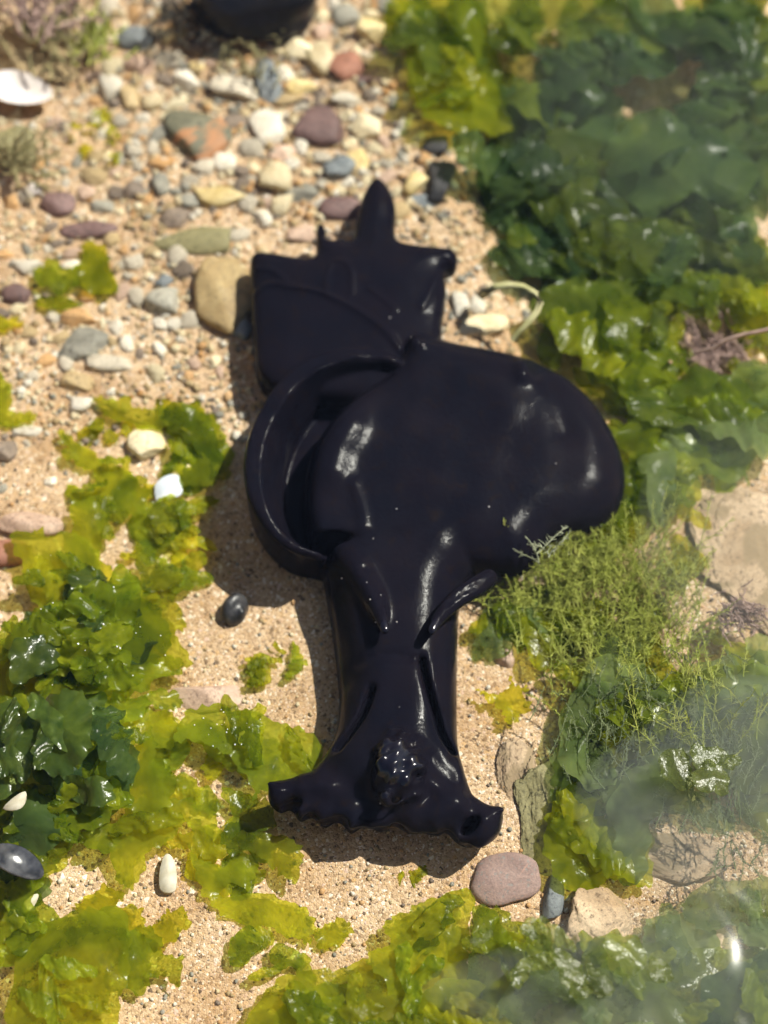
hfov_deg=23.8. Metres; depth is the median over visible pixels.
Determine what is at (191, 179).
pebble
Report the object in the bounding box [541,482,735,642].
feathery seaweed
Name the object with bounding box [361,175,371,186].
pebble
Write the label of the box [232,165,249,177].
pebble
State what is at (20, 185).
pebble
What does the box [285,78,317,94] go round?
pebble
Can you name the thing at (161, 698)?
sea lettuce
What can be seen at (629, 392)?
sea lettuce
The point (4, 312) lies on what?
pebble
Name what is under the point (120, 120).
pebble
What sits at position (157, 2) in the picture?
pebble
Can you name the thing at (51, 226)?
pebble
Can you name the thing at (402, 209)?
pebble
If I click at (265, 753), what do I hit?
sea lettuce
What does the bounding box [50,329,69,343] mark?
pebble
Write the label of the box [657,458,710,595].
sea lettuce
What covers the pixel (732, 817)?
feathery seaweed
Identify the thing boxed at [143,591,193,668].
sea lettuce
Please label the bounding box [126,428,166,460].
pebble
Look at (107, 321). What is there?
pebble
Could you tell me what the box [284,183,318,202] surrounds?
pebble
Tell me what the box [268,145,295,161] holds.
pebble
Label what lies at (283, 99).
pebble
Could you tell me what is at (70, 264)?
pebble
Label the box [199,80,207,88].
pebble
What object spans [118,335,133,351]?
pebble
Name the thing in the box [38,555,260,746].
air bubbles
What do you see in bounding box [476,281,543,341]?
seaweed strand
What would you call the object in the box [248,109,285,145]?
pebble
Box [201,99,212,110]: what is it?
pebble
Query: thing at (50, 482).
pebble
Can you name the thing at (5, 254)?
pebble
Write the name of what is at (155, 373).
pebble
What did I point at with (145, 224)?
pebble
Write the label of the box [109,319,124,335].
pebble
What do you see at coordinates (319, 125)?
pebble
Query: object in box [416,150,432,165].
pebble
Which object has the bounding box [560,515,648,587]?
seaweed
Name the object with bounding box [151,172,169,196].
pebble
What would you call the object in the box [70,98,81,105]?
pebble
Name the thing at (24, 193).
pebble
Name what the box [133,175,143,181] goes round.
pebble
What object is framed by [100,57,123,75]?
pebble
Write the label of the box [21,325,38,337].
pebble
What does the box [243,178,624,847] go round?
sea hare
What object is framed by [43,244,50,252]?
pebble
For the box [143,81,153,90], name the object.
pebble
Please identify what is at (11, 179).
pebble
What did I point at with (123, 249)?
pebble
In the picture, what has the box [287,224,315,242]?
pebble
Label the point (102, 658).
sea lettuce
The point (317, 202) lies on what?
pebble
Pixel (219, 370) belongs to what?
pebble
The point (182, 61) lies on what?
pebble
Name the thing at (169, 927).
sea lettuce
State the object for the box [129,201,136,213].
pebble
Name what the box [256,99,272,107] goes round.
pebble
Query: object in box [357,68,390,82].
pebble
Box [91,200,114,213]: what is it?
pebble
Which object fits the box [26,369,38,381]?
pebble
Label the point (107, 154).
pebble
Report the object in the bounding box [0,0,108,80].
bushy seaweed
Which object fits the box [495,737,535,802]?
rock
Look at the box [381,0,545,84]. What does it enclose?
sea lettuce
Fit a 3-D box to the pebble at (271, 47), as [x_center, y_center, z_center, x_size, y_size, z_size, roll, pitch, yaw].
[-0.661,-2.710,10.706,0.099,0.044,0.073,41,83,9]
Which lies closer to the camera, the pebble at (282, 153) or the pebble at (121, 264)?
the pebble at (121, 264)
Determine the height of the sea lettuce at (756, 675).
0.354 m
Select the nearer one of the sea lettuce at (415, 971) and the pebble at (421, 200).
the sea lettuce at (415, 971)
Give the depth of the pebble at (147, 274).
10.04 m
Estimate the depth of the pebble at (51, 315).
9.94 m
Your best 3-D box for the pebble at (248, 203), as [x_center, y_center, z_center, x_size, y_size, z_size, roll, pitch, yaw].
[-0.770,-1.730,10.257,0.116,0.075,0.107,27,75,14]
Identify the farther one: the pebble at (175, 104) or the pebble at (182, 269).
the pebble at (175, 104)
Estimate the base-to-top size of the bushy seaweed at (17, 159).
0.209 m
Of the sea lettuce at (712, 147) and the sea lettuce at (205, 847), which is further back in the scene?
the sea lettuce at (712, 147)
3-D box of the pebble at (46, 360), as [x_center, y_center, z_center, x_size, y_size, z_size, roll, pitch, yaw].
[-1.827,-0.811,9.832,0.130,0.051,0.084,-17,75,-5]
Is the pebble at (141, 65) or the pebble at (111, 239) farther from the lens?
the pebble at (141, 65)
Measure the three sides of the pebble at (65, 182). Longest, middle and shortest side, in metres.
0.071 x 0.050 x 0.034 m
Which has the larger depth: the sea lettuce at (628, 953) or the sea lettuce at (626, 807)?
the sea lettuce at (626, 807)
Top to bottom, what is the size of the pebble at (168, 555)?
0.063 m
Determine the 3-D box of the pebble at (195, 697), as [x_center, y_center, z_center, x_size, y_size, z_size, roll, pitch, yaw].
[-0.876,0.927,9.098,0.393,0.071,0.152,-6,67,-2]
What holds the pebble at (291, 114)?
on the sand bed
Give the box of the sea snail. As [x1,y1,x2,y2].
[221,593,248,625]
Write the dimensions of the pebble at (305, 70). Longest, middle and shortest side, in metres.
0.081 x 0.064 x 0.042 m
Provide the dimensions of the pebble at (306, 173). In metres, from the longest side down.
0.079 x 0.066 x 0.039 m
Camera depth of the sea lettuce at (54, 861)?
8.58 m
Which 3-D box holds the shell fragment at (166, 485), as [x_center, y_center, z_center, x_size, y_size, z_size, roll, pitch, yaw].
[-1.123,-0.119,9.508,0.150,0.018,0.169,1,72,-3]
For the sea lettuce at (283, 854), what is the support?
on the sand bed
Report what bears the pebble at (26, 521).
on the sand bed
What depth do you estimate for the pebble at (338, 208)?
10.20 m
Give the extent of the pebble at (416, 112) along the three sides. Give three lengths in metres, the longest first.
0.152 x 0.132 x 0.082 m
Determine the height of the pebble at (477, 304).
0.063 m
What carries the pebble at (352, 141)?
on the sand bed
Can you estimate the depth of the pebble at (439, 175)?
10.25 m
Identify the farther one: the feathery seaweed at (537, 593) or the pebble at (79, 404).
the pebble at (79, 404)
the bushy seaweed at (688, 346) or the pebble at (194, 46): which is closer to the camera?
the bushy seaweed at (688, 346)
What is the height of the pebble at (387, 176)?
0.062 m
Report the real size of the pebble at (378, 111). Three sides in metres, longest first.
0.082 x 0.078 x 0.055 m
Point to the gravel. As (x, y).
(182, 374)
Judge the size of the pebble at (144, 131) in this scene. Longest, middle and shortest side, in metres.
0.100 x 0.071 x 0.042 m
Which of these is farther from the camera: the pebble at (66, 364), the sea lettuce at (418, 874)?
the pebble at (66, 364)
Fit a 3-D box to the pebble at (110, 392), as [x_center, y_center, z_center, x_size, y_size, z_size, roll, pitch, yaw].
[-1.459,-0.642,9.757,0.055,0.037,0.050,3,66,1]
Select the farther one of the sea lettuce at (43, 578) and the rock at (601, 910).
the sea lettuce at (43, 578)
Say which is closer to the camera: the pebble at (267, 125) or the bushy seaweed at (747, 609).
the bushy seaweed at (747, 609)
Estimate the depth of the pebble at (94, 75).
10.62 m
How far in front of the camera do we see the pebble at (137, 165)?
10.34 m
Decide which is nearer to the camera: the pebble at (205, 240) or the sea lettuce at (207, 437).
the sea lettuce at (207, 437)
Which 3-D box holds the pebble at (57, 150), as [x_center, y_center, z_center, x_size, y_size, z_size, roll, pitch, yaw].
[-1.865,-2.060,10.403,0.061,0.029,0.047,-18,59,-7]
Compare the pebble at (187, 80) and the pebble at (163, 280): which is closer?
the pebble at (163, 280)
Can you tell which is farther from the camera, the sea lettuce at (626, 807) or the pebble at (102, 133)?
the pebble at (102, 133)
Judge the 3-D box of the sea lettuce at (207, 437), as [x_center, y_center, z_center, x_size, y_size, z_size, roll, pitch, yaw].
[-1.377,-0.233,9.514,1.147,0.118,0.835,-41,72,-16]
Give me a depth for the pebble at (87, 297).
9.98 m
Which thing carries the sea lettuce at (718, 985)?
on the sand bed
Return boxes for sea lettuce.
[0,315,23,332]
[0,371,37,427]
[0,564,144,695]
[0,575,183,700]
[0,688,92,799]
[0,691,150,806]
[0,744,139,899]
[0,818,82,892]
[0,877,185,1023]
[10,526,112,608]
[32,240,118,310]
[57,395,226,558]
[61,417,192,495]
[70,106,121,164]
[74,882,191,952]
[96,475,155,541]
[105,691,178,748]
[109,725,217,890]
[119,498,206,574]
[128,494,219,559]
[135,553,213,603]
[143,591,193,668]
[143,688,183,716]
[155,397,234,495]
[155,717,224,813]
[165,816,266,897]
[173,694,322,856]
[188,829,316,944]
[228,925,311,980]
[244,641,307,687]
[245,888,511,1023]
[314,917,353,950]
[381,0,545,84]
[383,0,513,136]
[393,865,427,887]
[451,129,599,249]
[461,904,686,1023]
[468,594,531,661]
[469,915,575,989]
[475,675,532,723]
[485,43,626,169]
[485,208,561,291]
[488,0,676,85]
[519,584,669,670]
[525,155,654,276]
[531,275,649,380]
[537,214,697,296]
[542,740,654,891]
[552,632,739,792]
[552,933,673,999]
[556,718,735,886]
[571,339,701,439]
[600,117,630,177]
[600,416,706,527]
[603,62,767,241]
[621,291,688,358]
[628,0,767,116]
[642,875,767,965]
[646,192,767,287]
[646,268,767,360]
[654,365,767,493]
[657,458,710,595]
[659,743,741,796]
[666,947,767,1023]
[675,627,767,831]
[682,356,767,466]
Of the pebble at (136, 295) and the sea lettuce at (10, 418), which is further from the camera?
the pebble at (136, 295)
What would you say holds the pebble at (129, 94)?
on the sand bed
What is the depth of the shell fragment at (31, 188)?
10.24 m
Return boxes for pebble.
[0,117,5,125]
[0,250,12,259]
[0,308,9,317]
[0,441,17,461]
[0,483,7,492]
[0,511,68,535]
[0,539,22,566]
[1,283,30,304]
[1,433,8,439]
[2,194,18,210]
[4,345,12,353]
[8,175,14,182]
[10,260,43,274]
[10,303,25,313]
[11,341,25,353]
[11,423,42,436]
[13,121,24,125]
[14,181,22,188]
[16,186,35,204]
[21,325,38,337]
[22,244,32,253]
[22,440,30,447]
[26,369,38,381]
[28,220,35,228]
[30,157,44,171]
[35,353,56,367]
[41,192,75,216]
[41,287,57,296]
[43,221,58,231]
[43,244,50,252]
[44,477,56,486]
[45,116,62,129]
[45,310,59,323]
[50,239,64,248]
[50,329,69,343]
[52,148,61,154]
[58,121,72,132]
[58,166,68,175]
[58,327,108,360]
[58,356,74,371]
[59,220,117,239]
[60,307,97,328]
[60,371,93,392]
[61,178,69,186]
[62,247,81,258]
[63,134,76,143]
[63,260,80,267]
[68,110,79,116]
[68,396,94,412]
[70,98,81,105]
[71,153,82,167]
[77,185,95,199]
[78,291,95,302]
[80,167,107,185]
[84,354,132,372]
[85,70,101,79]
[86,111,105,125]
[87,150,103,165]
[88,96,101,105]
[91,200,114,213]
[92,50,101,58]
[97,75,123,102]
[98,127,112,138]
[99,0,119,15]
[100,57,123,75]
[104,150,111,160]
[104,232,119,247]
[104,319,110,324]
[106,32,117,42]
[106,387,115,395]
[108,186,124,198]
[108,339,117,347]
[109,164,121,175]
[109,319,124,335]
[112,113,129,128]
[112,151,123,164]
[113,208,123,215]
[115,282,131,301]
[116,26,153,51]
[116,261,124,269]
[118,135,130,144]
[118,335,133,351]
[119,85,139,107]
[119,245,128,253]
[122,56,153,75]
[122,181,144,199]
[122,272,133,279]
[124,143,144,158]
[124,254,143,270]
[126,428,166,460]
[127,5,141,23]
[128,287,143,306]
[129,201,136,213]
[131,160,142,171]
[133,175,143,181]
[134,127,149,138]
[135,112,149,122]
[135,347,143,359]
[140,93,163,110]
[140,221,150,230]
[141,206,157,216]
[142,245,159,257]
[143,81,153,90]
[143,194,152,204]
[144,271,154,282]
[144,287,179,314]
[146,142,159,154]
[146,363,165,383]
[147,155,175,171]
[148,124,167,143]
[149,264,159,272]
[151,51,183,70]
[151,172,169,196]
[152,0,161,8]
[152,342,166,355]
[153,226,230,254]
[153,274,173,286]
[153,317,166,329]
[154,71,172,86]
[155,25,186,44]
[156,551,171,562]
[158,112,166,122]
[159,207,192,228]
[160,143,171,155]
[161,0,181,7]
[162,98,187,111]
[164,110,231,161]
[166,317,179,329]
[167,245,187,263]
[170,685,242,709]
[172,69,199,91]
[172,259,194,279]
[178,58,185,69]
[180,174,199,192]
[180,310,198,328]
[181,193,199,207]
[182,37,203,55]
[186,358,201,369]
[189,62,204,71]
[190,158,213,175]
[193,186,245,207]
[194,256,250,333]
[196,337,209,351]
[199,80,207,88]
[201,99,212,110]
[204,59,214,66]
[208,74,257,100]
[209,355,220,367]
[211,42,228,61]
[212,407,219,413]
[213,95,221,105]
[213,152,235,172]
[215,365,223,379]
[216,64,228,74]
[223,114,247,128]
[230,227,250,241]
[231,318,251,340]
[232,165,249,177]
[233,177,251,193]
[234,49,254,62]
[237,194,257,212]
[239,138,263,157]
[247,175,257,183]
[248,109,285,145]
[248,162,259,172]
[251,42,261,51]
[251,210,271,228]
[255,58,281,103]
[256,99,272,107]
[257,161,291,191]
[262,195,271,209]
[263,44,276,55]
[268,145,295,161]
[270,194,292,216]
[273,93,302,107]
[277,40,288,45]
[277,65,293,82]
[282,37,311,58]
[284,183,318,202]
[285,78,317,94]
[285,157,299,169]
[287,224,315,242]
[288,112,297,120]
[292,105,343,146]
[293,139,307,155]
[294,102,308,111]
[299,66,308,78]
[300,168,312,177]
[305,41,333,74]
[309,22,332,39]
[311,196,324,208]
[312,151,332,162]
[313,89,327,105]
[313,178,328,189]
[314,9,328,23]
[318,196,359,220]
[322,154,355,179]
[327,0,339,10]
[328,51,362,81]
[330,3,360,28]
[330,91,361,107]
[331,26,337,36]
[336,184,345,195]
[341,28,351,35]
[341,176,354,187]
[346,148,368,170]
[348,136,358,148]
[352,44,361,54]
[352,112,380,139]
[354,106,365,112]
[355,17,389,44]
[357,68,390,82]
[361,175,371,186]
[362,6,378,17]
[362,56,404,69]
[362,88,377,102]
[367,141,380,153]
[371,105,384,117]
[376,0,392,13]
[376,168,397,183]
[377,134,389,147]
[379,159,393,169]
[388,94,398,108]
[390,126,407,140]
[391,186,402,197]
[393,67,408,84]
[394,201,410,220]
[396,150,408,165]
[400,118,410,127]
[402,91,410,100]
[402,171,427,196]
[410,101,422,119]
[410,131,425,143]
[410,194,438,209]
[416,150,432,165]
[420,135,448,154]
[424,161,456,202]
[450,291,469,318]
[457,314,509,336]
[470,294,485,314]
[471,852,540,905]
[495,643,518,667]
[509,297,514,305]
[515,329,527,339]
[521,289,532,298]
[542,875,564,918]
[716,927,738,948]
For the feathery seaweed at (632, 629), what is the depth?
9.06 m
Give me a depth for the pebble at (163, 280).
10.02 m
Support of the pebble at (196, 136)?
on the sand bed
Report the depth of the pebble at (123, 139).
10.42 m
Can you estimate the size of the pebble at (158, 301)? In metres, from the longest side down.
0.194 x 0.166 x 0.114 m
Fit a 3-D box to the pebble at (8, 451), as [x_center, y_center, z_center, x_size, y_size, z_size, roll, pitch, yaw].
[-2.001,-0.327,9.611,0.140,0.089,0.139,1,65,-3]
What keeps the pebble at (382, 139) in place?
on the sand bed
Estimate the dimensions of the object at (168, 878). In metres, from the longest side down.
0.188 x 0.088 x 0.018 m
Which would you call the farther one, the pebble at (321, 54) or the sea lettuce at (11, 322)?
the pebble at (321, 54)
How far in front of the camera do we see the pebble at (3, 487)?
9.53 m
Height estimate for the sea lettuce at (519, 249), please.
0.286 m
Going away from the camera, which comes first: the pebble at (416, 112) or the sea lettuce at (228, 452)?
the sea lettuce at (228, 452)
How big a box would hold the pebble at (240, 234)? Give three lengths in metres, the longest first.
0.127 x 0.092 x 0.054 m
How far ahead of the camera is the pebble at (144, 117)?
10.49 m
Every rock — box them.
[0,25,89,83]
[0,125,37,168]
[192,0,316,41]
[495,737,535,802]
[513,760,594,876]
[566,884,632,944]
[648,832,734,886]
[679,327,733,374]
[688,487,767,633]
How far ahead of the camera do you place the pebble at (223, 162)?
10.34 m
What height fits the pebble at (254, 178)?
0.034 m
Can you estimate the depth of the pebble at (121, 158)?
10.36 m
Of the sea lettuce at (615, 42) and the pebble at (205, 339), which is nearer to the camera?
the pebble at (205, 339)
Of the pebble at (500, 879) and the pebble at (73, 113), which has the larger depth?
the pebble at (73, 113)
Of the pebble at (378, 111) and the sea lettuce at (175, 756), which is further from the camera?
the pebble at (378, 111)
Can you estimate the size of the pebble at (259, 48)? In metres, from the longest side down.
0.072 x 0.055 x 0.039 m
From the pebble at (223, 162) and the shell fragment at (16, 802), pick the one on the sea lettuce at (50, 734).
the shell fragment at (16, 802)
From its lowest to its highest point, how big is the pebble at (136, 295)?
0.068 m
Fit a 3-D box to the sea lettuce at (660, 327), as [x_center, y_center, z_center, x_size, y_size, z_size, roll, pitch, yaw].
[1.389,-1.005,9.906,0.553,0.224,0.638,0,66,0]
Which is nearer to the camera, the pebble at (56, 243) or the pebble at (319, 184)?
the pebble at (56, 243)
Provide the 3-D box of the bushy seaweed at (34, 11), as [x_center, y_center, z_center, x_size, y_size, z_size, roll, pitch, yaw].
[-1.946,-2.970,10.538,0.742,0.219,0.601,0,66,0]
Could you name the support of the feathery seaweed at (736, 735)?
on the sea lettuce at (756, 675)
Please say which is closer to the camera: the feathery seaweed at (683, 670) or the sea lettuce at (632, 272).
the feathery seaweed at (683, 670)
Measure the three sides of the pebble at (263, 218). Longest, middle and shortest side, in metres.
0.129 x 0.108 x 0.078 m
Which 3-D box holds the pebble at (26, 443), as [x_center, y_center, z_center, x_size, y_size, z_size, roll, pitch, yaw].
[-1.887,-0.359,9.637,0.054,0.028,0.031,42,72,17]
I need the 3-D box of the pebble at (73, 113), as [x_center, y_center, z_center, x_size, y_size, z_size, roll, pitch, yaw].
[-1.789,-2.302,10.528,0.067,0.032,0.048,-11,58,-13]
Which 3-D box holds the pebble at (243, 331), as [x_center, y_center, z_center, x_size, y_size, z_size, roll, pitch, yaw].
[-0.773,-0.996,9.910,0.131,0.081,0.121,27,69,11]
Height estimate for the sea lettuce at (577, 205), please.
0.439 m
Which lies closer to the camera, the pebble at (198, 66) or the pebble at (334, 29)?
the pebble at (198, 66)
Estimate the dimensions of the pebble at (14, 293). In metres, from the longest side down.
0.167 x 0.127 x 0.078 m
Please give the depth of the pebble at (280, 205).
10.22 m
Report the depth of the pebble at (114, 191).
10.26 m
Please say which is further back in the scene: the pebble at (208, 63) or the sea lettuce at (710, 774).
the pebble at (208, 63)
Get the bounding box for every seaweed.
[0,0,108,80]
[0,0,110,46]
[0,121,67,190]
[66,0,137,66]
[140,0,222,49]
[217,29,312,87]
[473,563,590,632]
[482,519,644,623]
[504,538,712,716]
[513,525,571,563]
[529,658,745,801]
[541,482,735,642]
[551,646,767,821]
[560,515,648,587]
[580,549,763,671]
[617,608,767,755]
[651,752,767,891]
[668,333,710,378]
[670,301,766,374]
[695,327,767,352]
[706,579,767,646]
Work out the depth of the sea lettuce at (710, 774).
8.48 m
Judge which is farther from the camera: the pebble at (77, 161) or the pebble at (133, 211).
the pebble at (77, 161)
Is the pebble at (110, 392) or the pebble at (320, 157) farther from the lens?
the pebble at (320, 157)
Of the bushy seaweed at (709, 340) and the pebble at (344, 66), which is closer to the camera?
the bushy seaweed at (709, 340)
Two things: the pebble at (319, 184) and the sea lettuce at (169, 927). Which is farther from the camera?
the pebble at (319, 184)
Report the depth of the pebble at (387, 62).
10.62 m
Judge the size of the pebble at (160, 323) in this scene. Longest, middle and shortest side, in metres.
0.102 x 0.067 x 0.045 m
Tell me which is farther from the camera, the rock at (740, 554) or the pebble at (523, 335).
the pebble at (523, 335)
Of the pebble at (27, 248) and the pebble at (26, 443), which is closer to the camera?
the pebble at (26, 443)
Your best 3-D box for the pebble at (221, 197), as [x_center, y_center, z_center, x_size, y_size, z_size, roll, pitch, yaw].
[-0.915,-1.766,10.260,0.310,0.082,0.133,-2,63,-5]
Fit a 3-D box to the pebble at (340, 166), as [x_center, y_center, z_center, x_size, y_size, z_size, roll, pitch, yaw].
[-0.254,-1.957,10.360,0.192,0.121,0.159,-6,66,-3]
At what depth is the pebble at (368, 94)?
10.54 m
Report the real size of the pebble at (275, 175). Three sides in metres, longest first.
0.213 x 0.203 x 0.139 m
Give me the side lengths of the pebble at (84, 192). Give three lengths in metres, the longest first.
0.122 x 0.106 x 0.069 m
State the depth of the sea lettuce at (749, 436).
9.58 m
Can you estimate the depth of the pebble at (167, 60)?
10.65 m
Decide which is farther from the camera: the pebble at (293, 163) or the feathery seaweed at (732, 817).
the pebble at (293, 163)
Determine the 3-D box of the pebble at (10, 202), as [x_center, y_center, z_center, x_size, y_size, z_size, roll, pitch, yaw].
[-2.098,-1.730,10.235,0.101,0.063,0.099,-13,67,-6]
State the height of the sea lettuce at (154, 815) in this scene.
0.120 m
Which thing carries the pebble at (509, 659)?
on the sand bed
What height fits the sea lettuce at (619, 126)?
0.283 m
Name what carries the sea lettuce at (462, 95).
on the sea lettuce at (466, 24)
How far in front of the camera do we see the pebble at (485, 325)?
9.94 m
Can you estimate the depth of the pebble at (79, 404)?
9.70 m
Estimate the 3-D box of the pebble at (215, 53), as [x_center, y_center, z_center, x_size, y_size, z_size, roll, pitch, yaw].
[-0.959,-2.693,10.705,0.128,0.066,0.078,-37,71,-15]
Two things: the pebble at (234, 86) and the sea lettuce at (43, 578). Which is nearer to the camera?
the sea lettuce at (43, 578)
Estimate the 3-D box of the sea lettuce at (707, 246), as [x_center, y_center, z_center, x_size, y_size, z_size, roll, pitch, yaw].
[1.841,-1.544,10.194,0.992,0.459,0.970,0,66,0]
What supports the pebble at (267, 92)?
on the sand bed
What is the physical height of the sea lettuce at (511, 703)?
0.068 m
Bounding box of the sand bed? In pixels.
[0,0,767,1023]
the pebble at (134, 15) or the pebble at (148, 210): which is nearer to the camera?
the pebble at (148, 210)
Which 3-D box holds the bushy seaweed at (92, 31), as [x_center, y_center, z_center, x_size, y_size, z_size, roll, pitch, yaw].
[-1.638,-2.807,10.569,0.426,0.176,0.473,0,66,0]
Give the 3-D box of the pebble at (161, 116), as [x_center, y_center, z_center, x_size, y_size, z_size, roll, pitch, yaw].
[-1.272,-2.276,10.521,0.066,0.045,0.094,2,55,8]
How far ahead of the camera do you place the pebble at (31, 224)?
10.17 m
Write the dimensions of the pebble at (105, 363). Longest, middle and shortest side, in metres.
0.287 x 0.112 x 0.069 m
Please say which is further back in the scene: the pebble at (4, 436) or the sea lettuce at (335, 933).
the pebble at (4, 436)
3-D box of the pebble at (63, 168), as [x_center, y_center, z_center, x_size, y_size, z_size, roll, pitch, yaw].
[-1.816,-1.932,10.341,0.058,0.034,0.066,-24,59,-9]
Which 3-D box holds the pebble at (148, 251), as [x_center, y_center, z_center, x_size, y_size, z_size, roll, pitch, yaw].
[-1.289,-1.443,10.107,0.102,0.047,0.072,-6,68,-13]
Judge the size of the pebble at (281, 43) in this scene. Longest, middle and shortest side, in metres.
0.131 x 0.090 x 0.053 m
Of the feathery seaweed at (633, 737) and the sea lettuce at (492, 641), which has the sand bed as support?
the sea lettuce at (492, 641)
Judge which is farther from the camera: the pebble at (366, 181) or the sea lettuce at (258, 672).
the pebble at (366, 181)
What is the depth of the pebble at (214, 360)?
9.82 m
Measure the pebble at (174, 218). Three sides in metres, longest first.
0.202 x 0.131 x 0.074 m
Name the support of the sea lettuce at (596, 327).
on the sand bed
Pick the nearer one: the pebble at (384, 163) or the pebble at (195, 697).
the pebble at (195, 697)
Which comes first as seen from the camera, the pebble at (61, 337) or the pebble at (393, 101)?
the pebble at (61, 337)
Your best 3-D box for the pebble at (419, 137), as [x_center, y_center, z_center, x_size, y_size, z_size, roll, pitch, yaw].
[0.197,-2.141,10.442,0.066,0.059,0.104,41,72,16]
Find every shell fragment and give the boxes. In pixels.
[3,791,26,810]
[27,183,40,193]
[31,894,38,905]
[154,474,182,500]
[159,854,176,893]
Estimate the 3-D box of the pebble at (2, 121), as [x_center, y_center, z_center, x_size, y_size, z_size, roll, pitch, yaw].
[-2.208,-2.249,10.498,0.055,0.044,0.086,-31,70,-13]
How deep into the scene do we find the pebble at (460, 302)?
9.96 m
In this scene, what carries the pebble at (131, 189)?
on the sand bed
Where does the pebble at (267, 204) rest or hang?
on the sand bed
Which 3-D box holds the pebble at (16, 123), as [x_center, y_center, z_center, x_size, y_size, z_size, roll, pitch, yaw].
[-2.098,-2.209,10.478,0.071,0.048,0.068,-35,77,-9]
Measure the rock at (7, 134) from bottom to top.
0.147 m
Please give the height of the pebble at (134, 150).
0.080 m
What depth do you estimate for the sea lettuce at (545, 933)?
8.14 m
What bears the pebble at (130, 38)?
on the sand bed
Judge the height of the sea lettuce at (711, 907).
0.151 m
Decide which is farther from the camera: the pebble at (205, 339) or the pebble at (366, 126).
the pebble at (366, 126)
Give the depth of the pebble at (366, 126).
10.44 m
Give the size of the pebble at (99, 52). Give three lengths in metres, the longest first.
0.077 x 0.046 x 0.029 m
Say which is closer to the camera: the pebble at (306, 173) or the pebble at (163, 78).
the pebble at (306, 173)
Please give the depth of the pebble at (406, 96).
10.54 m
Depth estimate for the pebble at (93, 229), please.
10.15 m
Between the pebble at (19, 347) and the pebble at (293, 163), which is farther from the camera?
the pebble at (293, 163)
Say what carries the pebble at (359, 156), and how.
on the sand bed
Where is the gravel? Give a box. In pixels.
[0,0,767,1023]
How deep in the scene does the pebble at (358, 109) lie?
10.51 m
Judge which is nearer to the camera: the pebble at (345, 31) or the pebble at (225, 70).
the pebble at (225, 70)
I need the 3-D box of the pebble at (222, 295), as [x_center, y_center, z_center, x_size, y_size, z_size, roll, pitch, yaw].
[-0.867,-1.187,9.984,0.335,0.190,0.501,3,69,4]
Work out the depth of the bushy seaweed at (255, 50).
10.54 m
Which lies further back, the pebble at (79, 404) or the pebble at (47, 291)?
the pebble at (47, 291)
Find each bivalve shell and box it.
[0,69,52,104]
[0,843,43,879]
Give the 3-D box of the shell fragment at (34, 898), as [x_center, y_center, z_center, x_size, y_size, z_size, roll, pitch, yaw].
[-1.666,1.841,8.557,0.049,0.023,0.127,37,71,15]
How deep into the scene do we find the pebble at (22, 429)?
9.65 m
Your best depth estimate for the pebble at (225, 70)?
10.63 m
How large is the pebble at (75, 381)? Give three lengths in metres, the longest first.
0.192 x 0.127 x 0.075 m
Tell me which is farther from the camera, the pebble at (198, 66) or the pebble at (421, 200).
the pebble at (198, 66)
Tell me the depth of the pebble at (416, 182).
10.26 m
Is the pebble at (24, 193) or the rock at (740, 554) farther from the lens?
the pebble at (24, 193)
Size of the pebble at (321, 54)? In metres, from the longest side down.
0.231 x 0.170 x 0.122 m
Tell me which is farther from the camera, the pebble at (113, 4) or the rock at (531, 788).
the pebble at (113, 4)
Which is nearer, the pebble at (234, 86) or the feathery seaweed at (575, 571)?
the feathery seaweed at (575, 571)
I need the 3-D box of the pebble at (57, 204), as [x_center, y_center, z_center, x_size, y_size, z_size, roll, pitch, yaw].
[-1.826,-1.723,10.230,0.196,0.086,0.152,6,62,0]
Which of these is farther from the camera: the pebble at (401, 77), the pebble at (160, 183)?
the pebble at (401, 77)
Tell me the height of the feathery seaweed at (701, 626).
0.299 m
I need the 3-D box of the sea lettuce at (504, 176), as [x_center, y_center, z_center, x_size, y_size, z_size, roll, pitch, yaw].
[0.813,-1.886,10.269,0.876,0.354,0.716,41,72,16]
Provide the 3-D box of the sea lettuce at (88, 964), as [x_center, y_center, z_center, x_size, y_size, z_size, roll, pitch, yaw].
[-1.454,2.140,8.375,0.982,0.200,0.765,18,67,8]
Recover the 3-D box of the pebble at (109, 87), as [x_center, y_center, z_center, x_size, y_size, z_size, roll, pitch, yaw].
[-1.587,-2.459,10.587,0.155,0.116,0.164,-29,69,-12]
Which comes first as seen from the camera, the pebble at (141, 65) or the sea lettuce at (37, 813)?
the sea lettuce at (37, 813)
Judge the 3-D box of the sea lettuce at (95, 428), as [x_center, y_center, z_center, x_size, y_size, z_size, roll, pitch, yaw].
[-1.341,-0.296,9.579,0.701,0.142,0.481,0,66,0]
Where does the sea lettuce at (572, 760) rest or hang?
on the sand bed
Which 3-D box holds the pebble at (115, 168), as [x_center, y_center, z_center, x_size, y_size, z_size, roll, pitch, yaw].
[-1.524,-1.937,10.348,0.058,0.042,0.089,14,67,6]
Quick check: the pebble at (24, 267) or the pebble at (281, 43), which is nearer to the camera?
the pebble at (24, 267)
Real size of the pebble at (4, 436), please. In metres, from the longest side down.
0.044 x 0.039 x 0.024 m
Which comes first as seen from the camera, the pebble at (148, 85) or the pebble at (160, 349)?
the pebble at (160, 349)
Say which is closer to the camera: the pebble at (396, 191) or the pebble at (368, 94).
the pebble at (396, 191)
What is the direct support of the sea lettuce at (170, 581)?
on the sand bed
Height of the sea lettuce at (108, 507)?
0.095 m

